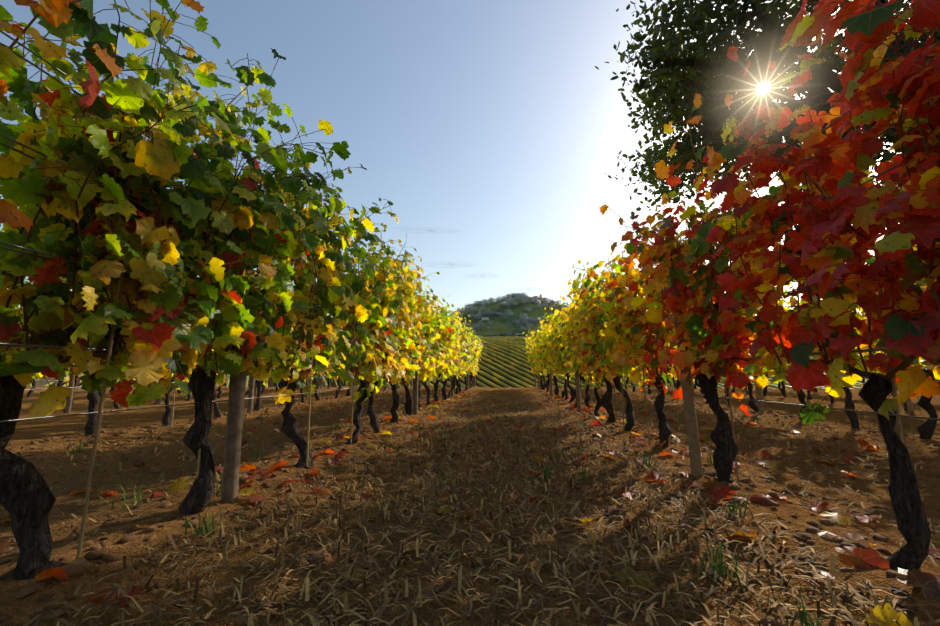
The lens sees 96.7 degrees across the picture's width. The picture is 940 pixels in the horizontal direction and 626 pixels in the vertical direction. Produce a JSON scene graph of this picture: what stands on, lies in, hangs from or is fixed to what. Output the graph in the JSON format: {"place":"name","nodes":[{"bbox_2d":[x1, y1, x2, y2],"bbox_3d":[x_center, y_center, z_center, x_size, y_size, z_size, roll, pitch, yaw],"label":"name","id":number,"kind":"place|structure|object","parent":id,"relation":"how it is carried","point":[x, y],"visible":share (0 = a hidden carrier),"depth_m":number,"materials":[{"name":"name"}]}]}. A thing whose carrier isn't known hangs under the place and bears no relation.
{"place":"outdoors","nodes":[
{"label":"outdoors","id":0,"kind":"place"},
{"bbox_2d":[0,0,919,316],"label":"sky","id":1,"kind":"structure","parent":0,"point":[496,122],"materials":[{"name":"blue"}]},
{"bbox_2d":[0,297,939,625],"bbox_3d":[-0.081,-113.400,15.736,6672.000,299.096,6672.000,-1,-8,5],"label":"ground","id":2,"kind":"structure","parent":0,"point":[18,611],"depth_m":2.35,"materials":[{"name":"brown soil"}]},
{"bbox_2d":[65,181,475,503],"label":"concrete posts","id":3,"kind":"object","parent":2,"relation":"on","point":[232,456],"visible":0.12,"depth_m":2.34,"materials":[{"name":"grey concrete"}]},
{"bbox_2d":[66,289,670,527],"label":"grape bunches","id":4,"kind":"object","parent":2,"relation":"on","point":[114,345],"visible":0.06,"depth_m":1.65,"materials":[{"name":"purple food"}]},
{"bbox_2d":[0,0,939,580],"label":"vine","id":5,"kind":"object","parent":2,"relation":"on","point":[166,344],"depth_m":1.80,"materials":[{"name":"green plant"}]},
{"bbox_2d":[0,392,939,625],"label":"fallen leaves","id":6,"kind":"object","parent":2,"relation":"on","point":[865,558],"visible":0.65,"depth_m":2.35,"materials":[{"name":"orange plant"}]},
{"bbox_2d":[0,390,939,625],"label":"soil clods","id":7,"kind":"object","parent":2,"relation":"on","point":[79,566],"visible":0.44,"depth_m":2.10,"materials":[{"name":"brown soil"}]},
{"bbox_2d":[44,336,913,388],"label":"vineyard rows","id":8,"kind":"object","parent":2,"relation":"on","point":[500,351],"visible":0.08,"depth_m":153.26,"materials":[{"name":"green plant"}]},
{"bbox_2d":[63,250,920,570],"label":"stakes","id":9,"kind":"object","parent":2,"relation":"on","point":[97,430],"visible":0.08,"depth_m":2.13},
{"bbox_2d":[0,30,939,422],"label":"wires","id":10,"kind":"object","parent":9,"relation":"attached to","point":[364,276],"depth_m":1.58,"materials":[{"name":"grey metal"}]},
{"bbox_2d":[454,294,566,319],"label":"village walls","id":11,"kind":"structure","parent":2,"relation":"on","point":[544,301],"depth_m":1215.99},
{"bbox_2d":[455,293,553,324],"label":"village roofs","id":12,"kind":"structure","parent":11,"relation":"on","point":[520,293],"depth_m":1237.70,"materials":[{"name":"brown tile"}]},
{"bbox_2d":[445,293,577,336],"bbox_3d":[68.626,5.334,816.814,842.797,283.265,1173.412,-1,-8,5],"label":"trees","id":13,"kind":"object","parent":2,"relation":"on","point":[483,302],"visible":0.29,"depth_m":1107.52,"materials":[{"name":"green plant"}]},
{"bbox_2d":[534,217,913,476],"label":"wood posts","id":14,"kind":"object","parent":2,"relation":"on","point":[686,385],"visible":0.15,"depth_m":2.99,"materials":[{"name":"brown wood"}]},
{"bbox_2d":[595,0,939,386],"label":"tree","id":15,"kind":"object","parent":2,"relation":"on","point":[675,77],"depth_m":14.72,"materials":[{"name":"green plant"}]},
{"bbox_2d":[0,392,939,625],"bbox_3d":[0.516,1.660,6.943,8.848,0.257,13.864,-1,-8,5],"label":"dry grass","id":16,"kind":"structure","parent":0,"point":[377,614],"depth_m":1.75,"materials":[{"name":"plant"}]}
]}

